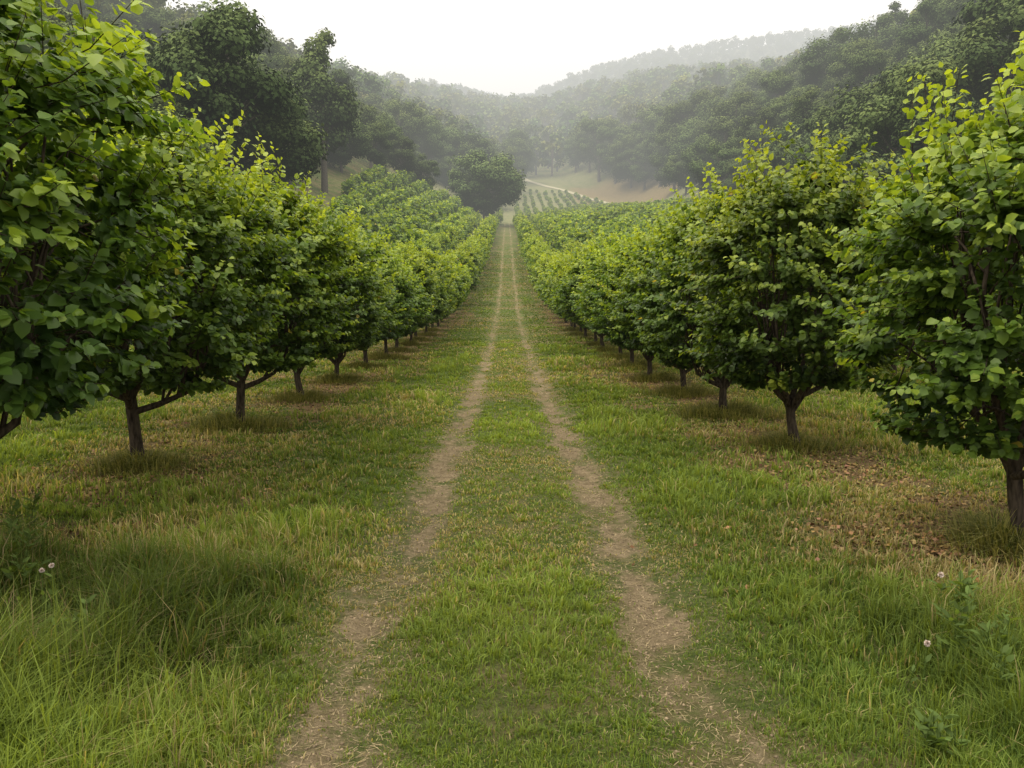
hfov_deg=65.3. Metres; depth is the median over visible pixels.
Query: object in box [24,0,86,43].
forest tree
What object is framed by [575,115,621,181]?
forest tree
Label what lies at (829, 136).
forest tree
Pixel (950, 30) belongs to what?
forest tree
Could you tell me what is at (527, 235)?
orchard tree
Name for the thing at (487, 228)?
orchard tree
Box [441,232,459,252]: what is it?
orchard tree
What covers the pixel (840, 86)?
forest tree
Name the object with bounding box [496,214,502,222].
young tree
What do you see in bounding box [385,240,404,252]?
orchard tree
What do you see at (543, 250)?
orchard tree
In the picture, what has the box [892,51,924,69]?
forest tree
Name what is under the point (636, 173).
forest tree
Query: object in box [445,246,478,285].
orchard tree
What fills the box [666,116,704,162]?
forest tree
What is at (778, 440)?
grass clump
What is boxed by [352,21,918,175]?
distant forest
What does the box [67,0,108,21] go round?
forest tree
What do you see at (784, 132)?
forest tree
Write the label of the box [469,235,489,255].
orchard tree
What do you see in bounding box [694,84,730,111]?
forest tree
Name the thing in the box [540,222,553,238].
orchard tree
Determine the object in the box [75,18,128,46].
forest tree
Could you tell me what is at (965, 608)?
wildflower
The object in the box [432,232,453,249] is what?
orchard tree
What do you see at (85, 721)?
weed
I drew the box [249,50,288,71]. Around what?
forest tree
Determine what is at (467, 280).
orchard tree
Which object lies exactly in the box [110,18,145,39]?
forest tree
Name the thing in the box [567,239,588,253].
orchard tree
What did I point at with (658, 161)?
forest tree
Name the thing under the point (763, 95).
forest tree
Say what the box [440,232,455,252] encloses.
orchard tree
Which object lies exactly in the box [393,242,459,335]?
orchard tree
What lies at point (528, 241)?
orchard tree
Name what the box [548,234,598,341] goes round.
orchard tree
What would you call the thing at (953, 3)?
forest tree
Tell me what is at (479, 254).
orchard tree
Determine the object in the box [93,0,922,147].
forest
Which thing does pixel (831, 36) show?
forest tree
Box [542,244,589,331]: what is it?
orchard tree
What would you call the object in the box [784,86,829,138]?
forest tree
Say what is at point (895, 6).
forest tree
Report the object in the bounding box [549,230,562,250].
orchard tree
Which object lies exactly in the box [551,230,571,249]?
orchard tree
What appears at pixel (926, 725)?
weed
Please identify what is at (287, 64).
forest tree
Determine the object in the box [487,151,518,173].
forest tree
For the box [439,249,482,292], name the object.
orchard tree
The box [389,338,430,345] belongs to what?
grass clump
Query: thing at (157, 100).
forest tree
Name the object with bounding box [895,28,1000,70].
forest tree
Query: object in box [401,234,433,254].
orchard tree
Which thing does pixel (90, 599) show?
weed
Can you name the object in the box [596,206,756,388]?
orchard tree
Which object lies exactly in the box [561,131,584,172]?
forest tree
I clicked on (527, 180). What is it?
path
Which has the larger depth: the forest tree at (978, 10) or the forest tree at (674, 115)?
the forest tree at (674, 115)
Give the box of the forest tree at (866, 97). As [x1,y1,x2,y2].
[819,62,905,137]
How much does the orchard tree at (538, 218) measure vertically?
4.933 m
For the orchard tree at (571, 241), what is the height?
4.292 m
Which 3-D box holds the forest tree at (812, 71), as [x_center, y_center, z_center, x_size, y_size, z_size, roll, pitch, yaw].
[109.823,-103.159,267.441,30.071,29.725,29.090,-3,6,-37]
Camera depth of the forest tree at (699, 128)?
319.57 m
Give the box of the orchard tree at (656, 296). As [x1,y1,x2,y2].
[622,162,834,413]
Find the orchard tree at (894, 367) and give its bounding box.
[818,244,951,376]
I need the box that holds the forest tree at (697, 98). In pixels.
[685,89,710,121]
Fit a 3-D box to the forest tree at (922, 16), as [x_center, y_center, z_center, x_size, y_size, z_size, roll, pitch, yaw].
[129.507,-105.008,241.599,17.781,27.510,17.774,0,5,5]
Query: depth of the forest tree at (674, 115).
348.08 m
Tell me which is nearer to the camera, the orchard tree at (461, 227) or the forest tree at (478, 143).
the orchard tree at (461, 227)
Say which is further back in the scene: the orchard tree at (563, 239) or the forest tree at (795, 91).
the forest tree at (795, 91)
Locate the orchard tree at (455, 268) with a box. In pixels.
[431,253,467,326]
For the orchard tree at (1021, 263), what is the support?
on the ground at (586, 183)
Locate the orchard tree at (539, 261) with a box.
[527,252,555,284]
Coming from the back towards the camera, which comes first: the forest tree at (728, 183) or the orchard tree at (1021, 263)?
the forest tree at (728, 183)
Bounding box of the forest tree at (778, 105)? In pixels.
[762,97,795,125]
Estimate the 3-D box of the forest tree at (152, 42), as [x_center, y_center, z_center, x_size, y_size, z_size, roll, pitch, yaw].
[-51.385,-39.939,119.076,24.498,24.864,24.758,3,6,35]
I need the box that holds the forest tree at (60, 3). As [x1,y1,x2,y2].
[48,0,73,11]
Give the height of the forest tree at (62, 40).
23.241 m
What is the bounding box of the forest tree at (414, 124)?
[373,97,430,148]
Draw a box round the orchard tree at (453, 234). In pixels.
[440,229,462,248]
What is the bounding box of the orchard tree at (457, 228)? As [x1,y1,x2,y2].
[455,225,465,238]
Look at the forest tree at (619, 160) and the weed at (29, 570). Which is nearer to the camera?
the weed at (29, 570)
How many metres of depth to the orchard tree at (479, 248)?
100.11 m
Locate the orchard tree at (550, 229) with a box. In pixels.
[544,224,556,241]
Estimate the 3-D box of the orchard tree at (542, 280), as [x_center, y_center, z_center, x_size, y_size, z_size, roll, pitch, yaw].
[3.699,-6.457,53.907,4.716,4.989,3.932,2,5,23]
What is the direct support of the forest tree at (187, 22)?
on the ground at (586, 183)
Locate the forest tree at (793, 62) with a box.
[786,56,817,75]
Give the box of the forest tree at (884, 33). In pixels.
[840,13,906,50]
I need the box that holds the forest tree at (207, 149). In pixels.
[153,104,219,172]
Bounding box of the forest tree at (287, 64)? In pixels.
[276,55,310,109]
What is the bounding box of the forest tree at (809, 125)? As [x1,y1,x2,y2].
[786,106,840,169]
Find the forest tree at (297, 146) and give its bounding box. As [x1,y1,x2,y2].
[222,95,329,187]
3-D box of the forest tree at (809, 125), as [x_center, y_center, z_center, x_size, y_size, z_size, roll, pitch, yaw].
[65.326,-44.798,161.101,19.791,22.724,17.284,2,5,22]
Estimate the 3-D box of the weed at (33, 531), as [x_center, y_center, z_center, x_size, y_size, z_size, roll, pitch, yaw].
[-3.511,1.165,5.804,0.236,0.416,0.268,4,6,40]
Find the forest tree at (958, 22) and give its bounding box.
[934,16,965,45]
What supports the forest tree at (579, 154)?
on the ground at (586, 183)
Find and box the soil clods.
[259,423,805,767]
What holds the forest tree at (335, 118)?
on the ground at (586, 183)
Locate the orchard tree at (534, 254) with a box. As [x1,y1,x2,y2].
[524,243,545,269]
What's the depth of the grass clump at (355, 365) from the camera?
24.61 m
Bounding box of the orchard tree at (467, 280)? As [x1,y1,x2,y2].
[444,257,471,313]
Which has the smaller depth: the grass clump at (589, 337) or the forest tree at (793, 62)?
the grass clump at (589, 337)
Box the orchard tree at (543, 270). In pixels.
[533,252,559,290]
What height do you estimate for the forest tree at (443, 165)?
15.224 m
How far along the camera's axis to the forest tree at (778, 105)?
238.91 m
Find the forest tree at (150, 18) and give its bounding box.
[138,3,184,56]
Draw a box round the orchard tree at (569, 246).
[563,240,578,255]
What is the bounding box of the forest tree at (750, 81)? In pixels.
[729,67,767,95]
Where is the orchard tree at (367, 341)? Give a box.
[326,232,406,376]
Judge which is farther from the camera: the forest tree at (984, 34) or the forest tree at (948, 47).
the forest tree at (948, 47)
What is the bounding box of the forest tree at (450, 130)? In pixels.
[418,118,464,160]
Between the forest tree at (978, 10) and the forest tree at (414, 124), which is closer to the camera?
the forest tree at (978, 10)
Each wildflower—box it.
[16,563,57,620]
[905,640,931,691]
[927,572,996,669]
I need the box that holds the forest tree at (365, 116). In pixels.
[354,104,387,167]
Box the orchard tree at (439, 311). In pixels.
[409,258,453,340]
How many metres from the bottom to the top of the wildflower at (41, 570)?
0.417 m
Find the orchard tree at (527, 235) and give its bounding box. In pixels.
[517,231,532,251]
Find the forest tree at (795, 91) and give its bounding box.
[783,84,822,103]
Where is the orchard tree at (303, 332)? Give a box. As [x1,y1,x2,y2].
[125,126,367,423]
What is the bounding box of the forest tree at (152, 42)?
[105,19,245,112]
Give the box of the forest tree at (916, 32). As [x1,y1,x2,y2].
[892,0,963,49]
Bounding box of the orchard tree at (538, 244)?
[524,241,546,270]
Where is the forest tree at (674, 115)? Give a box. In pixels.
[654,89,722,154]
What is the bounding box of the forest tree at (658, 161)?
[647,130,680,193]
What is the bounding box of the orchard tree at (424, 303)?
[357,240,435,356]
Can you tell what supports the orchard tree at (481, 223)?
on the ground at (586, 183)
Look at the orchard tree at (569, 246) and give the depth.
109.00 m
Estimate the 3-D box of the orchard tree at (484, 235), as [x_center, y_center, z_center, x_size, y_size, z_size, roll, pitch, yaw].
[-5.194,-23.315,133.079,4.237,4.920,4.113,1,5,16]
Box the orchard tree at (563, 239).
[553,234,572,254]
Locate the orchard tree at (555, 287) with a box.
[550,245,587,337]
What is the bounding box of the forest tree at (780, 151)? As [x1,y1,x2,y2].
[760,137,807,185]
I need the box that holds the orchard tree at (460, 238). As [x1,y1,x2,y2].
[448,226,461,242]
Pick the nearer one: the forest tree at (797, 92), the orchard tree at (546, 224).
the orchard tree at (546, 224)
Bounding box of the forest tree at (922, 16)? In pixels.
[912,0,955,25]
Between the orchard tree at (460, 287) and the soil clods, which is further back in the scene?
the orchard tree at (460, 287)
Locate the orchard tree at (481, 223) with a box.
[480,221,495,235]
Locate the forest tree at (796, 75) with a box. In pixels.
[788,59,817,85]
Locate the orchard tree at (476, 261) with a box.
[452,244,482,275]
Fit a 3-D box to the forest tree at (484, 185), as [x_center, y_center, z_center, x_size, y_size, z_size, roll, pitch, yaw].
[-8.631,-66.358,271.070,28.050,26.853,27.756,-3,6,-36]
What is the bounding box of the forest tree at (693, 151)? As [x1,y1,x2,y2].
[679,133,716,195]
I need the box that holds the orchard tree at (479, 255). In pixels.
[469,241,484,272]
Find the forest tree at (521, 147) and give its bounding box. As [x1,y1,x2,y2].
[495,136,534,178]
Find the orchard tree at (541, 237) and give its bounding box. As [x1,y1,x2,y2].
[521,236,542,252]
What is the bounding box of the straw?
[199,387,855,767]
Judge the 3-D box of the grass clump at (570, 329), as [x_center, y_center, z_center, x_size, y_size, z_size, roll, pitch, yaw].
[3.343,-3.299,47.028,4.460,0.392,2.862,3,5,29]
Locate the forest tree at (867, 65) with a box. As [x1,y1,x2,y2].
[840,46,893,91]
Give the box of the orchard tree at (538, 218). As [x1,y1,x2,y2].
[535,216,542,229]
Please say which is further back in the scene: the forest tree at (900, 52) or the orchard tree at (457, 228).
the forest tree at (900, 52)
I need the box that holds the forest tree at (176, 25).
[159,18,187,41]
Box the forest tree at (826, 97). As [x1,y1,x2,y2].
[810,89,841,108]
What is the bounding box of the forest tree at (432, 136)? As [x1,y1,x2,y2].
[414,113,451,175]
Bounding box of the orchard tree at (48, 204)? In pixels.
[0,0,217,438]
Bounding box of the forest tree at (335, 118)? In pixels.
[285,27,364,193]
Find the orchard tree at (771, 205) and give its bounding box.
[663,120,933,448]
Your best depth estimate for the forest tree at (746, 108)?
280.88 m
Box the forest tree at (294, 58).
[278,53,302,67]
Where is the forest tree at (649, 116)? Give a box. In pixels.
[629,102,673,149]
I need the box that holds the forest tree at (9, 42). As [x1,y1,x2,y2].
[4,40,31,124]
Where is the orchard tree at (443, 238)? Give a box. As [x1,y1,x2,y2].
[431,230,452,250]
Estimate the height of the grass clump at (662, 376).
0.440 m
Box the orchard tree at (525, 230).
[517,224,538,240]
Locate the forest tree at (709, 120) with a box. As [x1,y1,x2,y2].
[704,98,735,136]
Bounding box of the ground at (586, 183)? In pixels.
[0,37,1023,767]
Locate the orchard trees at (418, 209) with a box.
[321,164,1023,307]
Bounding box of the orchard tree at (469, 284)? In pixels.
[463,268,473,298]
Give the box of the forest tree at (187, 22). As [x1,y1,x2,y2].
[182,17,193,30]
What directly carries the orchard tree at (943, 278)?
on the ground at (586, 183)
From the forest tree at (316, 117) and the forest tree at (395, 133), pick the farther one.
the forest tree at (395, 133)
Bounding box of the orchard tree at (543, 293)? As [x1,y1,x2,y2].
[539,252,580,325]
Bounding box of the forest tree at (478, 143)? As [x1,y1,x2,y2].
[444,129,498,172]
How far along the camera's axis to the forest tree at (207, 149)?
91.46 m
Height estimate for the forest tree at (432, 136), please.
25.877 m
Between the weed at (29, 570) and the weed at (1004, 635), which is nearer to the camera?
the weed at (1004, 635)
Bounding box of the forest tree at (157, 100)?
[145,86,204,133]
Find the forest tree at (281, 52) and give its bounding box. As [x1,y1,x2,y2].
[275,42,291,58]
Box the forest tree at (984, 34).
[934,0,1023,111]
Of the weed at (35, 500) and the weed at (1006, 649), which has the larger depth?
the weed at (35, 500)
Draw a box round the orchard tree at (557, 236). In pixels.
[551,228,567,248]
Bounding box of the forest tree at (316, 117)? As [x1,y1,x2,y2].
[307,103,338,148]
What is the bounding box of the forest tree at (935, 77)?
[877,61,983,180]
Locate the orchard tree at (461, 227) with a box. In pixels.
[453,224,467,243]
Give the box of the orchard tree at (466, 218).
[464,215,474,232]
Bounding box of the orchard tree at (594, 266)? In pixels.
[568,229,648,355]
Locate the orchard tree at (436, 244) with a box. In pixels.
[423,233,444,257]
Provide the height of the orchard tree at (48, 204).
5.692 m
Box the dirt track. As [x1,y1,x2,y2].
[198,223,850,767]
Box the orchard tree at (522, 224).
[517,219,535,236]
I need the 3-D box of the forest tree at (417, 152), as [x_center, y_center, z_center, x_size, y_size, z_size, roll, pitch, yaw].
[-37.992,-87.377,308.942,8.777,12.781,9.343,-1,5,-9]
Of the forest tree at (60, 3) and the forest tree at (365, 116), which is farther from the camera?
the forest tree at (365, 116)
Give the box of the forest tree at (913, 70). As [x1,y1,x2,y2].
[873,46,1016,133]
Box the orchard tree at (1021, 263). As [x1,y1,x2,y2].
[908,238,1023,354]
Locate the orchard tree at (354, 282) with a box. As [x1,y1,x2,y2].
[239,178,403,395]
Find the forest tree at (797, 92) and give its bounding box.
[776,86,805,117]
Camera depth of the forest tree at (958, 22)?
208.96 m
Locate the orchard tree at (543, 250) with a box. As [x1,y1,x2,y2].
[526,241,554,275]
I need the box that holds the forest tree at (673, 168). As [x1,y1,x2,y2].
[661,149,698,194]
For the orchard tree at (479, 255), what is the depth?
93.08 m
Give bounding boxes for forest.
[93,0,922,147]
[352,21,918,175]
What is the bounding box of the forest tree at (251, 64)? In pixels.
[220,52,266,84]
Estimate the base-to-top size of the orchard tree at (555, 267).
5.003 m
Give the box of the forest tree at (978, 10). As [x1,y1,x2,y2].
[940,0,1023,93]
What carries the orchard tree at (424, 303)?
on the ground at (586, 183)
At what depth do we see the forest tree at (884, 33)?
265.42 m
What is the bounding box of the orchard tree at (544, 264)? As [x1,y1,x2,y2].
[529,252,558,292]
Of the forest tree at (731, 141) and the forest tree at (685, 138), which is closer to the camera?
the forest tree at (731, 141)
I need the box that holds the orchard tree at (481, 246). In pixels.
[461,237,489,264]
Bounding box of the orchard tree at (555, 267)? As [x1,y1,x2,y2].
[540,250,575,328]
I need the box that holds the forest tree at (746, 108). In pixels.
[700,91,765,143]
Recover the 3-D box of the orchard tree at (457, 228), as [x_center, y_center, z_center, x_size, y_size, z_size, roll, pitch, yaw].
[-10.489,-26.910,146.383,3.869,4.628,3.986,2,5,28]
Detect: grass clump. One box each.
[0,514,90,550]
[41,443,246,484]
[154,406,336,441]
[255,385,345,406]
[286,369,373,385]
[334,359,403,369]
[352,349,417,360]
[378,345,418,351]
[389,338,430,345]
[403,334,437,341]
[409,330,446,335]
[421,326,441,330]
[555,326,587,331]
[564,330,593,335]
[579,339,613,346]
[580,335,603,340]
[587,356,669,373]
[588,344,623,352]
[593,350,657,359]
[611,368,698,383]
[639,381,729,403]
[649,395,806,422]
[716,428,901,465]
[901,499,1023,572]
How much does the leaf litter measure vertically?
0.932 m
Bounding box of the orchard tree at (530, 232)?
[519,230,535,244]
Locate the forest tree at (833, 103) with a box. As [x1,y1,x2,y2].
[823,96,842,111]
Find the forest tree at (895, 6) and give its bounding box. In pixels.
[886,1,909,28]
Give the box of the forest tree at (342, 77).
[328,67,361,120]
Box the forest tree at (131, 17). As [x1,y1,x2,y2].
[99,1,145,34]
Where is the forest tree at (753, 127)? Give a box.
[733,120,759,137]
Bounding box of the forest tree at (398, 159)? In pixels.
[380,136,421,173]
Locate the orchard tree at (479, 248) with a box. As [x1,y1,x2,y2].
[467,240,486,267]
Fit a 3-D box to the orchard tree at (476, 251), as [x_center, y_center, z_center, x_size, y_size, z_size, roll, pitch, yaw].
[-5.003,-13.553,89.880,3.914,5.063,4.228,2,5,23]
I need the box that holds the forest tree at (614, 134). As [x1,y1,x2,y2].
[593,122,630,183]
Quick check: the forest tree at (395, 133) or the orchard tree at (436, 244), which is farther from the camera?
the forest tree at (395, 133)
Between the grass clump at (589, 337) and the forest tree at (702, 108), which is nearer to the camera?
the grass clump at (589, 337)
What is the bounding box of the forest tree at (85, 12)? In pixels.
[82,9,93,19]
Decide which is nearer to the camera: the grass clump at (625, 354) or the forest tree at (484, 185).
the grass clump at (625, 354)
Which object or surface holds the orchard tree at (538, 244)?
on the ground at (586, 183)
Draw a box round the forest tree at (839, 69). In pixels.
[824,37,883,94]
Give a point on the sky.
(504, 47)
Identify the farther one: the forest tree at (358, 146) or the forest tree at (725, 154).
the forest tree at (725, 154)
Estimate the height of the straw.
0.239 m
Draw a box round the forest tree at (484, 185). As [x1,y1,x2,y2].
[445,148,527,218]
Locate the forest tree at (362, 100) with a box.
[351,87,366,107]
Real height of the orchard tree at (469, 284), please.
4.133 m
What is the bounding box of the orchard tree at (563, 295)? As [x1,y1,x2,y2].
[545,229,617,348]
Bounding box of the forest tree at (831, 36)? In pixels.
[814,25,851,61]
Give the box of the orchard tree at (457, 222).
[454,220,467,236]
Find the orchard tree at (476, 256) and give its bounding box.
[460,243,483,277]
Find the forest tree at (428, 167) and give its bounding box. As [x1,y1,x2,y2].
[411,153,442,186]
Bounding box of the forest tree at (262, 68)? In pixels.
[255,64,284,77]
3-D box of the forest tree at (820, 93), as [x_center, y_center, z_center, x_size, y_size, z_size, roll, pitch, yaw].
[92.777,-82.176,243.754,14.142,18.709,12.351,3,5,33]
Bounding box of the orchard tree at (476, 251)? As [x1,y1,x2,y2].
[456,241,482,268]
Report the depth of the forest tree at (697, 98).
370.81 m
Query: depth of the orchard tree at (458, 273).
53.64 m
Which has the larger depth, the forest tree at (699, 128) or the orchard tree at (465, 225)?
the forest tree at (699, 128)
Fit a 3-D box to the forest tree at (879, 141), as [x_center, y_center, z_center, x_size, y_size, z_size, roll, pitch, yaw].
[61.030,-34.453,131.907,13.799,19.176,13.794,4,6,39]
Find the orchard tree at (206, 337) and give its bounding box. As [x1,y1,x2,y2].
[0,72,328,462]
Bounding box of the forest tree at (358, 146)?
[318,118,372,172]
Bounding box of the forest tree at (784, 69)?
[752,65,790,98]
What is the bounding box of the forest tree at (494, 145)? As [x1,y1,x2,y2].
[486,136,507,159]
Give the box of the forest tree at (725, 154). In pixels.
[688,141,755,198]
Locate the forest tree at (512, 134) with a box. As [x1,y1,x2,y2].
[507,126,537,174]
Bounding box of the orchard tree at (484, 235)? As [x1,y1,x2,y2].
[473,231,493,246]
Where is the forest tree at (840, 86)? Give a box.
[827,77,862,100]
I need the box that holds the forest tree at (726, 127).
[705,116,735,181]
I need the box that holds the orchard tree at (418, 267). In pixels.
[374,238,440,348]
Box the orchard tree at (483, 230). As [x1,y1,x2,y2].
[473,228,492,244]
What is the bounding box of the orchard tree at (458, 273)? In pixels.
[430,249,472,321]
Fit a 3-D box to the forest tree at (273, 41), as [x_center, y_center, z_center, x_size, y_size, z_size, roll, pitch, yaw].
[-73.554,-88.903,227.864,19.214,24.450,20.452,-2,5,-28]
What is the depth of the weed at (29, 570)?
5.10 m
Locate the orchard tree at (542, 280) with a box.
[533,250,566,322]
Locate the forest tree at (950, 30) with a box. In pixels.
[919,21,971,61]
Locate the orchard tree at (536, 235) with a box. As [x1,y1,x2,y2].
[519,232,546,253]
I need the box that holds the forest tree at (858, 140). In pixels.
[825,93,978,197]
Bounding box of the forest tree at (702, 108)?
[693,93,729,124]
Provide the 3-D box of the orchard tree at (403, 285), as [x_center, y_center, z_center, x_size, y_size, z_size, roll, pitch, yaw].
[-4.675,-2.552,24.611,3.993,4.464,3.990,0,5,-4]
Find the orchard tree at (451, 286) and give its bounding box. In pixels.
[425,263,458,331]
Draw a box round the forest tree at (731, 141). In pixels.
[721,134,742,169]
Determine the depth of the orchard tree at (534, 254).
89.42 m
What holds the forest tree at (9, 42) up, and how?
on the ground at (586, 183)
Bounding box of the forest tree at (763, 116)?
[728,107,784,180]
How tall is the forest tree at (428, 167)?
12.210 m
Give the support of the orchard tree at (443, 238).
on the ground at (586, 183)
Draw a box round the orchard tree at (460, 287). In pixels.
[422,249,467,327]
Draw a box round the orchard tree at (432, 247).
[421,237,441,257]
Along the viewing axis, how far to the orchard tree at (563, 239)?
119.96 m
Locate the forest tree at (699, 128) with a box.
[692,121,707,142]
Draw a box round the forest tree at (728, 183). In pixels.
[722,158,756,196]
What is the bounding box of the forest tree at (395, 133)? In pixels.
[376,115,404,170]
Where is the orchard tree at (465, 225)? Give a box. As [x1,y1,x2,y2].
[463,220,471,235]
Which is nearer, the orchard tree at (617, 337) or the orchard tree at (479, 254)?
the orchard tree at (617, 337)
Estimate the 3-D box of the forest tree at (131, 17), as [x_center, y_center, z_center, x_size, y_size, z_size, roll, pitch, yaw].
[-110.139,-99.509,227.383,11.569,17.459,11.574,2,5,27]
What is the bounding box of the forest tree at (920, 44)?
[910,40,931,56]
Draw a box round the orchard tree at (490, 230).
[477,223,495,239]
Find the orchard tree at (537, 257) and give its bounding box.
[529,249,553,272]
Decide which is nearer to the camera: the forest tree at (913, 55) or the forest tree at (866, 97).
the forest tree at (866, 97)
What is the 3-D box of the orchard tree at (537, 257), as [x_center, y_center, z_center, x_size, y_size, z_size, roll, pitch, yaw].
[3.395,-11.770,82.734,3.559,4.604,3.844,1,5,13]
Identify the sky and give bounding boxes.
[164,0,921,96]
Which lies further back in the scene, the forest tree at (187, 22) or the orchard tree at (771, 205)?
the forest tree at (187, 22)
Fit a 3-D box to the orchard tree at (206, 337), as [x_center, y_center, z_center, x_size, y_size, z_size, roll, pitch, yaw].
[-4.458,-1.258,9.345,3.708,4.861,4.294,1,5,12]
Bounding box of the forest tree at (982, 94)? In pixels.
[952,47,1023,105]
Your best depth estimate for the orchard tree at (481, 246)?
104.03 m
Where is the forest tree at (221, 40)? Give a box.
[144,0,314,174]
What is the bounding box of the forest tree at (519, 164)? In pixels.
[499,146,528,181]
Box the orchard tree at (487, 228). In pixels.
[474,224,493,240]
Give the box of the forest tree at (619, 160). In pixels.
[603,133,648,188]
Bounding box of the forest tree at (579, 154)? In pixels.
[571,122,606,172]
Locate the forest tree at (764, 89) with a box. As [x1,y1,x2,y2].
[760,78,796,99]
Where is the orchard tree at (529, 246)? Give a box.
[520,235,544,265]
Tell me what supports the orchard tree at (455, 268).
on the ground at (586, 183)
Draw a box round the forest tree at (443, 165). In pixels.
[434,155,465,185]
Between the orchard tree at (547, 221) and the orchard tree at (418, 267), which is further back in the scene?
the orchard tree at (547, 221)
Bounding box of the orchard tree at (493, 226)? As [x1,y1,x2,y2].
[478,221,495,231]
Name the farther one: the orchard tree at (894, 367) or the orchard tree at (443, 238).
the orchard tree at (443, 238)
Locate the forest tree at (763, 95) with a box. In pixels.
[757,91,768,97]
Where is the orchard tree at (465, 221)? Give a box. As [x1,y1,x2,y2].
[458,216,471,231]
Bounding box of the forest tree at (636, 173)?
[628,140,658,189]
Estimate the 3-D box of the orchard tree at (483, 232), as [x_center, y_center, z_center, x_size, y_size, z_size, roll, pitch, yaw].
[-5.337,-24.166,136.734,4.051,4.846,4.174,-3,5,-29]
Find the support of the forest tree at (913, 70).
on the ground at (586, 183)
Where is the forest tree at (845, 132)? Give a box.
[808,124,867,191]
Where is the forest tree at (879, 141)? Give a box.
[839,128,900,153]
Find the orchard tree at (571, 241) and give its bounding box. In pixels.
[559,239,577,254]
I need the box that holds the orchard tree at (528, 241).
[519,232,550,255]
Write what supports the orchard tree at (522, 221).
on the ground at (586, 183)
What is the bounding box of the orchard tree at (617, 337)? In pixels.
[581,216,678,377]
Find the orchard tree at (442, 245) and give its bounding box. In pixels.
[430,237,447,253]
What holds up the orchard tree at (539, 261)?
on the ground at (586, 183)
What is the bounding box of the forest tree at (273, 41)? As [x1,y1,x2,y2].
[256,27,284,72]
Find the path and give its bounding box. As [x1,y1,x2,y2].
[524,177,607,202]
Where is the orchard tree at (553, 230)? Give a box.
[545,226,563,243]
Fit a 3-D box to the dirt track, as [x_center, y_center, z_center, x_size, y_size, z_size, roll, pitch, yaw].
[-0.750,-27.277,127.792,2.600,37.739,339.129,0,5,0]
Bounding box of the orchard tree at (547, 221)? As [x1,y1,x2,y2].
[539,219,553,232]
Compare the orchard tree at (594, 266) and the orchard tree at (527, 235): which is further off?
the orchard tree at (527, 235)
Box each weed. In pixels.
[0,503,23,541]
[0,520,36,565]
[0,551,51,594]
[6,517,48,555]
[7,487,41,537]
[38,593,97,639]
[56,698,96,755]
[909,706,970,760]
[947,564,980,617]
[971,605,1021,661]
[980,644,1023,704]
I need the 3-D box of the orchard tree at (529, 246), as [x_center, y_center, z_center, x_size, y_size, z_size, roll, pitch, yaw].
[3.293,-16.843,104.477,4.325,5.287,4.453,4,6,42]
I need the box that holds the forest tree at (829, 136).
[802,126,845,199]
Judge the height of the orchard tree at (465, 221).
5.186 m
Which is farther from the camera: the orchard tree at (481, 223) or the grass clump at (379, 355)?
the orchard tree at (481, 223)
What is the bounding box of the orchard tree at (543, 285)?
[535,261,560,318]
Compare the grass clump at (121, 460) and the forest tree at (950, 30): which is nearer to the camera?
the grass clump at (121, 460)
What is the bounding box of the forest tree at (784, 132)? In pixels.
[756,120,820,177]
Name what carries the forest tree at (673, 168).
on the ground at (586, 183)
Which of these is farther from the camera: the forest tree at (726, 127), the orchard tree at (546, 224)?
the forest tree at (726, 127)
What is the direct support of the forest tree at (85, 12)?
on the ground at (586, 183)
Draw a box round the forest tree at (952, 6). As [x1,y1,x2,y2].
[932,0,987,32]
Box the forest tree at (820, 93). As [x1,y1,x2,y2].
[800,84,827,102]
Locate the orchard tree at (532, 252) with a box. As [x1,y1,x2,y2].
[524,242,555,269]
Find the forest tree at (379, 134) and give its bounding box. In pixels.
[362,120,392,168]
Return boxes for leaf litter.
[0,339,1023,672]
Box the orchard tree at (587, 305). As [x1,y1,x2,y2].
[571,221,655,363]
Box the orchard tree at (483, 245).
[457,236,489,258]
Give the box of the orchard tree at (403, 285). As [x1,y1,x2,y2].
[353,226,424,364]
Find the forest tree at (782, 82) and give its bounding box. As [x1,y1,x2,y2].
[750,68,802,117]
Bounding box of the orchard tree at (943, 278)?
[818,31,1023,538]
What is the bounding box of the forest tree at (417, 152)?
[413,144,420,163]
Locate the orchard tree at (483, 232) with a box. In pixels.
[469,228,491,248]
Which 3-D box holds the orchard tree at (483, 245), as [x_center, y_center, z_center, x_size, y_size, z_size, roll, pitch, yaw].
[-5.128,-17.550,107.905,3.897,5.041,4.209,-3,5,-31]
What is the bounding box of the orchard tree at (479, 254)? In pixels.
[467,242,487,268]
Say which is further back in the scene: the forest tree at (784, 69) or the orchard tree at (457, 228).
the forest tree at (784, 69)
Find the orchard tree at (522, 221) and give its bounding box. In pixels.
[515,217,531,229]
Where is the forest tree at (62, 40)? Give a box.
[27,16,125,53]
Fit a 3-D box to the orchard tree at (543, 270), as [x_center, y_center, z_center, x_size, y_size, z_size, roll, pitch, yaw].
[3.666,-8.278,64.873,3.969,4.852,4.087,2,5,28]
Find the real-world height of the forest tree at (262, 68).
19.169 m
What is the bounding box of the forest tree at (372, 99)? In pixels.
[360,92,403,109]
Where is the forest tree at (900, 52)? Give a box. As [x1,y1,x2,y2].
[878,41,917,70]
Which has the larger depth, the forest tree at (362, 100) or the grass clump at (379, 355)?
the forest tree at (362, 100)
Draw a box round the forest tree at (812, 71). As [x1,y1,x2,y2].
[795,24,879,94]
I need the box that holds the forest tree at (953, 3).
[932,0,969,27]
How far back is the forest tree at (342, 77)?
231.46 m
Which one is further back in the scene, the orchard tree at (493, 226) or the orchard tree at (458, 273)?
the orchard tree at (493, 226)
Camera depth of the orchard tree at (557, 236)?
130.88 m
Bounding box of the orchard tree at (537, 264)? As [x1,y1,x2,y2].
[528,250,558,284]
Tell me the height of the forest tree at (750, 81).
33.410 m
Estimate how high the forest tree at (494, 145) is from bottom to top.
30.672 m

